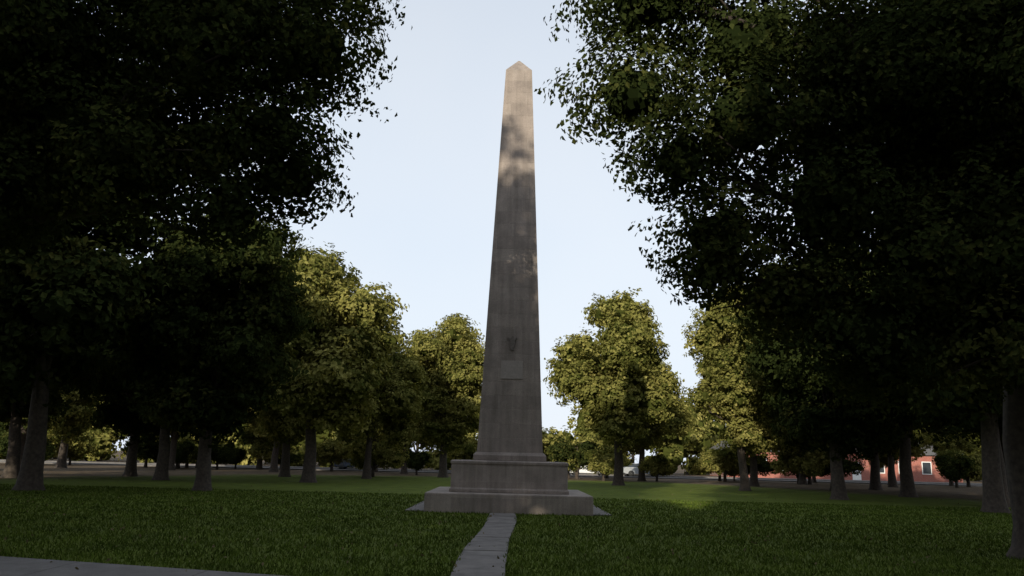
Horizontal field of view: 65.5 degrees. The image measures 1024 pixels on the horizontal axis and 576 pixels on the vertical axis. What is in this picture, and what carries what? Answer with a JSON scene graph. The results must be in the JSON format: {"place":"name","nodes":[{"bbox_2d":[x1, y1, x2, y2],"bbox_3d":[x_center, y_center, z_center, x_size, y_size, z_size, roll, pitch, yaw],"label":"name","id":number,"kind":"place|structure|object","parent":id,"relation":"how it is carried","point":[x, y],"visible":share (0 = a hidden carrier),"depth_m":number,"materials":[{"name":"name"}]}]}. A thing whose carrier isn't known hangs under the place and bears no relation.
{"place":"outdoors","nodes":[
{"label":"outdoors","id":0,"kind":"place"},
{"bbox_2d":[73,0,879,464],"label":"sky","id":1,"kind":"structure","parent":0,"point":[425,178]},
{"bbox_2d":[0,459,981,486],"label":"pavement","id":2,"kind":"structure","parent":0,"point":[571,475],"depth_m":81.29,"materials":[{"name":"concrete"}]},
{"bbox_2d":[0,450,1023,575],"bbox_3d":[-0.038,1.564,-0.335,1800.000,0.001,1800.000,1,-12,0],"label":"ground","id":3,"kind":"structure","parent":0,"point":[594,487],"depth_m":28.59,"materials":[{"name":"green plant"}]},
{"bbox_2d":[0,422,8,456],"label":"shrub","id":4,"kind":"object","parent":3,"relation":"on","point":[4,434],"visible":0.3,"depth_m":69.11,"materials":[{"name":"green plant"}]},
{"bbox_2d":[3,383,81,465],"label":"maple tree","id":5,"kind":"object","parent":3,"relation":"on","point":[51,424],"visible":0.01,"depth_m":53.83,"materials":[{"name":"green plant"}]},
{"bbox_2d":[0,231,95,477],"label":"maple tree","id":6,"kind":"object","parent":3,"relation":"on","point":[13,414],"visible":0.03,"depth_m":41.85,"materials":[{"name":"green plant"}]},
{"bbox_2d":[44,441,56,461],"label":"shrub","id":7,"kind":"object","parent":3,"relation":"on","point":[50,448],"visible":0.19,"depth_m":71.84,"materials":[{"name":"green plant"}]},
{"bbox_2d":[47,429,100,457],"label":"shrub","id":8,"kind":"object","parent":3,"relation":"on","point":[78,448],"visible":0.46,"depth_m":75.11,"materials":[{"name":"green plant"}]},
{"bbox_2d":[54,442,93,464],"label":"shrub","id":9,"kind":"object","parent":3,"relation":"on","point":[69,457],"visible":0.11,"depth_m":76.41,"materials":[{"name":"green plant"}]},
{"bbox_2d":[47,388,103,467],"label":"linden tree","id":10,"kind":"object","parent":3,"relation":"on","point":[76,421],"visible":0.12,"depth_m":63.88,"materials":[{"name":"green plant"}]},
{"bbox_2d":[0,187,179,490],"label":"maple tree","id":11,"kind":"object","parent":3,"relation":"on","point":[67,302],"visible":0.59,"depth_m":28.72,"materials":[{"name":"green plant"}]},
{"bbox_2d":[84,369,159,476],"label":"maple tree","id":12,"kind":"object","parent":3,"relation":"on","point":[120,416],"visible":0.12,"depth_m":48.45,"materials":[{"name":"green plant"}]},
{"bbox_2d":[118,433,159,466],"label":"shrub","id":13,"kind":"object","parent":3,"relation":"on","point":[149,451],"visible":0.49,"depth_m":73.33,"materials":[{"name":"green plant"}]},
{"bbox_2d":[0,556,283,575],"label":"walkway","id":14,"kind":"structure","parent":3,"relation":"on","point":[13,566],"depth_m":10.53,"materials":[{"name":"concrete"}]},
{"bbox_2d":[75,263,225,479],"bbox_3d":[-19.644,4.238,45.196,10.274,13.125,10.664,8,-14,-27],"label":"maple tree","id":15,"kind":"object","parent":3,"relation":"on","point":[161,472],"visible":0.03,"depth_m":43.32,"materials":[{"name":"green plant"}]},
{"bbox_2d":[170,438,197,468],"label":"shrub","id":16,"kind":"object","parent":3,"relation":"on","point":[185,449],"visible":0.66,"depth_m":70.91,"materials":[{"name":"green plant"}]},
{"bbox_2d":[178,441,197,467],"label":"shrub","id":17,"kind":"object","parent":3,"relation":"on","point":[189,460],"visible":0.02,"depth_m":73.73,"materials":[{"name":"green plant"}]},
{"bbox_2d":[155,429,221,469],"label":"linden tree","id":18,"kind":"object","parent":3,"relation":"on","point":[173,440],"depth_m":66.31,"materials":[{"name":"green plant"}]},
{"bbox_2d":[170,434,215,467],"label":"shrub","id":19,"kind":"object","parent":3,"relation":"on","point":[187,465],"depth_m":77.54,"materials":[{"name":"green plant"}]},
{"bbox_2d":[178,434,227,467],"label":"shrub","id":20,"kind":"object","parent":3,"relation":"on","point":[186,437],"visible":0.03,"depth_m":76.01,"materials":[{"name":"green plant"}]},
{"bbox_2d":[0,0,412,263],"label":"maple tree","id":21,"kind":"object","parent":3,"relation":"on","point":[85,112],"visible":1,"depth_m":15.15,"materials":[{"name":"green plant"}]},
{"bbox_2d":[106,209,327,490],"bbox_3d":[-12.466,2.220,33.881,8.040,12.648,8.764,-2,-12,13],"label":"maple tree","id":22,"kind":"object","parent":3,"relation":"on","point":[249,308],"visible":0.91,"depth_m":32.43,"materials":[{"name":"green plant"}]},
{"bbox_2d":[195,444,238,469],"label":"shrub","id":23,"kind":"object","parent":3,"relation":"on","point":[225,455],"visible":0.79,"depth_m":72.27,"materials":[{"name":"green plant"}]},
{"bbox_2d":[230,447,248,468],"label":"shrub","id":24,"kind":"object","parent":3,"relation":"on","point":[241,456],"visible":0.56,"depth_m":77.24,"materials":[{"name":"green plant"}]},
{"bbox_2d":[235,406,272,469],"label":"linden tree","id":25,"kind":"object","parent":3,"relation":"on","point":[250,438],"visible":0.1,"depth_m":76.59,"materials":[{"name":"green plant"}]},
{"bbox_2d":[246,440,296,462],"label":"shrub","id":26,"kind":"object","parent":3,"relation":"on","point":[257,450],"visible":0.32,"depth_m":76.39,"materials":[{"name":"green plant"}]},
{"bbox_2d":[250,406,305,471],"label":"linden tree","id":27,"kind":"object","parent":3,"relation":"on","point":[274,462],"visible":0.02,"depth_m":68.18,"materials":[{"name":"green plant"}]},
{"bbox_2d":[264,451,302,469],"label":"shrub","id":28,"kind":"object","parent":3,"relation":"on","point":[294,457],"visible":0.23,"depth_m":79.01,"materials":[{"name":"green plant"}]},
{"bbox_2d":[255,389,327,476],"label":"linden tree","id":29,"kind":"object","parent":3,"relation":"on","point":[278,426],"visible":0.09,"depth_m":54.86,"materials":[{"name":"green plant"}]},
{"bbox_2d":[252,241,413,482],"bbox_3d":[-12.044,4.238,47.415,11.301,14.438,11.730,5,-13,-16],"label":"linden tree","id":30,"kind":"object","parent":3,"relation":"on","point":[337,383],"visible":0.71,"depth_m":44.86,"materials":[{"name":"green plant"}]},
{"bbox_2d":[316,437,350,470],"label":"tree","id":31,"kind":"object","parent":3,"relation":"on","point":[332,451],"visible":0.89,"depth_m":76.13,"materials":[{"name":"green plant"}]},
{"bbox_2d":[345,437,409,476],"bbox_3d":[-10.336,12.941,60.761,4.908,3.100,3.350,4,-12,-12],"label":"shrub","id":32,"kind":"object","parent":3,"relation":"on","point":[386,456],"visible":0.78,"depth_m":60.17,"materials":[{"name":"green plant"}]},
{"bbox_2d":[346,426,411,471],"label":"linden tree","id":33,"kind":"object","parent":3,"relation":"on","point":[376,469],"visible":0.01,"depth_m":78.11,"materials":[{"name":"green plant"}]},
{"bbox_2d":[333,332,430,478],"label":"linden tree","id":34,"kind":"object","parent":3,"relation":"on","point":[399,413],"visible":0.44,"depth_m":55.42,"materials":[{"name":"green plant"}]},
{"bbox_2d":[377,352,440,473],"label":"linden tree","id":35,"kind":"object","parent":3,"relation":"on","point":[423,444],"visible":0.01,"depth_m":73.84,"materials":[{"name":"green plant"}]},
{"bbox_2d":[404,450,433,474],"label":"shrub","id":36,"kind":"object","parent":3,"relation":"on","point":[416,461],"visible":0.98,"depth_m":69.64,"materials":[{"name":"green plant"}]},
{"bbox_2d":[399,313,484,477],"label":"linden tree","id":37,"kind":"object","parent":3,"relation":"on","point":[450,355],"visible":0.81,"depth_m":63.70,"materials":[{"name":"green plant"}]},
{"bbox_2d":[448,443,477,459],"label":"shrub","id":38,"kind":"object","parent":3,"relation":"on","point":[469,450],"visible":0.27,"depth_m":77.66,"materials":[{"name":"green plant"}]},
{"bbox_2d":[451,513,515,575],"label":"footpath","id":39,"kind":"structure","parent":3,"relation":"on","point":[480,553],"depth_m":13.87,"materials":[{"name":"concrete"}]},
{"bbox_2d":[0,374,980,480],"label":"distant trees","id":40,"kind":"object","parent":3,"relation":"on","point":[699,440],"visible":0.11,"depth_m":100.60,"materials":[{"name":"green plant"}]},
{"bbox_2d":[0,476,1008,575],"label":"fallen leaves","id":41,"kind":"object","parent":3,"relation":"on","point":[5,538],"visible":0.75,"depth_m":17.65,"materials":[{"name":"brown plant"}]},
{"bbox_2d":[405,501,609,515],"bbox_3d":[-0.124,7.312,26.429,6.190,0.080,5.450,1,-12,0],"label":"stone apron","id":42,"kind":"object","parent":3,"relation":"on","point":[419,506],"visible":0.18,"depth_m":25.01,"materials":[{"name":"grey stone"}]},
{"bbox_2d":[424,61,592,515],"bbox_3d":[0.072,-0.474,27.715,5.030,16.150,5.030,1,-12,0],"label":"stone obelisk","id":43,"kind":"object","parent":42,"relation":"on","point":[508,468],"visible":0.98,"depth_m":26.05,"materials":[{"name":"stone"}]},
{"bbox_2d":[545,442,583,477],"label":"shrub","id":44,"kind":"object","parent":3,"relation":"on","point":[572,461],"visible":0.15,"depth_m":70.84,"materials":[{"name":"green plant"}]},
{"bbox_2d":[547,438,608,478],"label":"shrub","id":45,"kind":"object","parent":3,"relation":"on","point":[563,451],"visible":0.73,"depth_m":70.33,"materials":[{"name":"green plant"}]},
{"bbox_2d":[584,447,626,480],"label":"shrub","id":46,"kind":"object","parent":3,"relation":"on","point":[600,462],"visible":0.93,"depth_m":65.61,"materials":[{"name":"green plant"}]},
{"bbox_2d":[595,441,630,477],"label":"shrub","id":47,"kind":"object","parent":3,"relation":"on","point":[606,449],"visible":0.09,"depth_m":75.79,"materials":[{"name":"green plant"}]},
{"bbox_2d":[543,287,689,485],"bbox_3d":[7.098,6.591,55.418,10.138,14.087,9.152,0,-12,6],"label":"linden tree","id":48,"kind":"object","parent":3,"relation":"on","point":[610,381],"visible":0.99,"depth_m":53.13,"materials":[{"name":"green plant"}]},
{"bbox_2d":[610,356,696,480],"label":"linden tree","id":49,"kind":"object","parent":3,"relation":"on","point":[679,424],"visible":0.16,"depth_m":68.03,"materials":[{"name":"green plant"}]},
{"bbox_2d":[636,453,674,481],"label":"shrub","id":50,"kind":"object","parent":3,"relation":"on","point":[656,465],"visible":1,"depth_m":67.58,"materials":[{"name":"green plant"}]},
{"bbox_2d":[687,448,732,480],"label":"shrub","id":51,"kind":"object","parent":3,"relation":"on","point":[692,463],"visible":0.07,"depth_m":75.16,"materials":[{"name":"green plant"}]},
{"bbox_2d":[695,446,749,481],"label":"shrub","id":52,"kind":"object","parent":3,"relation":"on","point":[720,461],"visible":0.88,"depth_m":72.06,"materials":[{"name":"green plant"}]},
{"bbox_2d":[726,473,739,480],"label":"shrub","id":53,"kind":"object","parent":3,"relation":"on","point":[733,476],"visible":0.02,"depth_m":77.74,"materials":[{"name":"green plant"}]},
{"bbox_2d":[681,282,789,490],"bbox_3d":[14.729,5.928,50.771,6.491,13.767,8.108,10,-15,-35],"label":"linden tree","id":54,"kind":"object","parent":3,"relation":"on","point":[727,388],"visible":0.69,"depth_m":49.84,"materials":[{"name":"green plant"}]},
{"bbox_2d":[700,379,788,485],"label":"linden tree","id":55,"kind":"object","parent":3,"relation":"on","point":[754,481],"visible":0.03,"depth_m":61.24,"materials":[{"name":"green plant"}]},
{"bbox_2d":[745,455,778,476],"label":"shrub","id":56,"kind":"object","parent":3,"relation":"on","point":[763,467],"visible":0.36,"depth_m":75.38,"materials":[{"name":"green plant"}]},
{"bbox_2d":[534,0,1023,559],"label":"maple tree","id":57,"kind":"object","parent":3,"relation":"on","point":[902,120],"visible":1,"depth_m":15.07,"materials":[{"name":"green plant"}]},
{"bbox_2d":[769,451,818,483],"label":"shrub","id":58,"kind":"object","parent":3,"relation":"on","point":[781,465],"visible":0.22,"depth_m":72.13,"materials":[{"name":"green plant"}]},
{"bbox_2d":[771,437,827,484],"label":"linden tree","id":59,"kind":"object","parent":3,"relation":"on","point":[802,479],"visible":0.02,"depth_m":70.17,"materials":[{"name":"green plant"}]},
{"bbox_2d":[761,386,841,490],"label":"maple tree","id":60,"kind":"object","parent":3,"relation":"on","point":[791,444],"depth_m":54.64,"materials":[{"name":"green plant"}]},
{"bbox_2d":[781,445,829,484],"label":"shrub","id":61,"kind":"object","parent":3,"relation":"on","point":[810,463],"visible":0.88,"depth_m":69.29,"materials":[{"name":"green plant"}]},
{"bbox_2d":[728,238,912,499],"bbox_3d":[16.174,3.725,40.937,9.738,14.053,8.933,1,-12,4],"label":"maple tree","id":62,"kind":"object","parent":3,"relation":"on","point":[830,418],"visible":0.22,"depth_m":39.73,"materials":[{"name":"green plant"}]},
{"bbox_2d":[812,444,829,482],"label":"linden tree","id":63,"kind":"object","parent":3,"relation":"on","point":[814,480],"visible":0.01,"depth_m":77.73,"materials":[{"name":"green plant"}]},
{"bbox_2d":[818,455,866,477],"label":"shrub","id":64,"kind":"object","parent":3,"relation":"on","point":[849,466],"visible":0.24,"depth_m":76.53,"materials":[{"name":"green plant"}]},
{"bbox_2d":[807,385,947,497],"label":"maple tree","id":65,"kind":"object","parent":3,"relation":"on","point":[902,431],"visible":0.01,"depth_m":45.51,"materials":[{"name":"green plant"}]},
{"bbox_2d":[847,415,923,489],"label":"maple tree","id":66,"kind":"object","parent":3,"relation":"on","point":[875,482],"visible":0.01,"depth_m":58.27,"materials":[{"name":"green plant"}]},
{"bbox_2d":[864,452,916,484],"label":"linden tree","id":67,"kind":"object","parent":3,"relation":"on","point":[883,461],"visible":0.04,"depth_m":77.03,"materials":[{"name":"green plant"}]},
{"bbox_2d":[879,423,932,486],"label":"linden tree","id":68,"kind":"object","parent":3,"relation":"on","point":[891,469],"visible":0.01,"depth_m":67.89,"materials":[{"name":"green plant"}]},
{"bbox_2d":[863,267,1010,506],"bbox_3d":[22.758,0.890,38.331,11.100,18.847,8.886,7,-13,-26],"label":"maple tree","id":69,"kind":"object","parent":3,"relation":"on","point":[942,431],"visible":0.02,"depth_m":38.20,"materials":[{"name":"green plant"}]},
{"bbox_2d":[864,239,1010,513],"bbox_3d":[19.463,1.193,32.150,10.067,15.496,11.152,-1,-12,10],"label":"maple tree","id":70,"kind":"object","parent":3,"relation":"on","point":[993,499],"visible":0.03,"depth_m":31.06,"materials":[{"name":"green plant"}]},
{"bbox_2d":[920,428,980,485],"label":"linden tree","id":71,"kind":"object","parent":3,"relation":"on","point":[964,446],"visible":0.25,"depth_m":78.49,"materials":[{"name":"green plant"}]},
{"bbox_2d":[932,454,978,487],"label":"shrub","id":72,"kind":"object","parent":3,"relation":"on","point":[955,470],"visible":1,"depth_m":71.37,"materials":[{"name":"green plant"}]},
{"bbox_2d":[934,446,981,486],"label":"shrub","id":73,"kind":"object","parent":3,"relation":"on","point":[975,475],"visible":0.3,"depth_m":75.62,"materials":[{"name":"green plant"}]},
{"bbox_2d":[952,421,1008,491],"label":"maple tree","id":74,"kind":"object","parent":3,"relation":"on","point":[973,436],"visible":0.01,"depth_m":53.93,"materials":[{"name":"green plant"}]},
{"bbox_2d":[67,462,965,484],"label":"road","id":75,"kind":"structure","parent":0,"point":[437,471],"depth_m":88.85,"materials":[{"name":"grey asphalt"}]},
{"bbox_2d":[334,461,354,468],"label":"parked car","id":76,"kind":"object","parent":75,"relation":"on","point":[345,464],"visible":0.28,"depth_m":87.86,"materials":[{"name":"paint"}]},
{"bbox_2d":[570,465,601,475],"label":"parked car","id":77,"kind":"object","parent":75,"relation":"on","point":[581,471],"visible":0.15,"depth_m":82.39,"materials":[{"name":"white paint"}]},
{"bbox_2d":[623,463,659,476],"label":"parked car","id":78,"kind":"object","parent":75,"relation":"on","point":[631,470],"visible":0.45,"depth_m":87.95,"materials":[{"name":"silver paint"}]},
{"bbox_2d":[710,452,962,482],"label":"walls","id":79,"kind":"structure","parent":0,"point":[919,476],"depth_m":101.52,"materials":[{"name":"red brick"}]},
{"bbox_2d":[710,440,935,455],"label":"roof","id":80,"kind":"structure","parent":79,"relation":"on","point":[929,451],"depth_m":103.48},
{"bbox_2d":[852,471,861,479],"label":"door","id":81,"kind":"structure","parent":79,"relation":"attached to","point":[857,477],"depth_m":101.39,"materials":[{"name":"white paint"}]},
{"bbox_2d":[921,462,931,474],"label":"window frame","id":82,"kind":"object","parent":79,"relation":"attached to","point":[931,469],"visible":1,"depth_m":101.62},
{"bbox_2d":[922,462,930,473],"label":"window pane","id":83,"kind":"object","parent":82,"relation":"in","point":[926,468],"visible":1,"depth_m":101.64,"materials":[{"name":"grey glass"}]}
]}

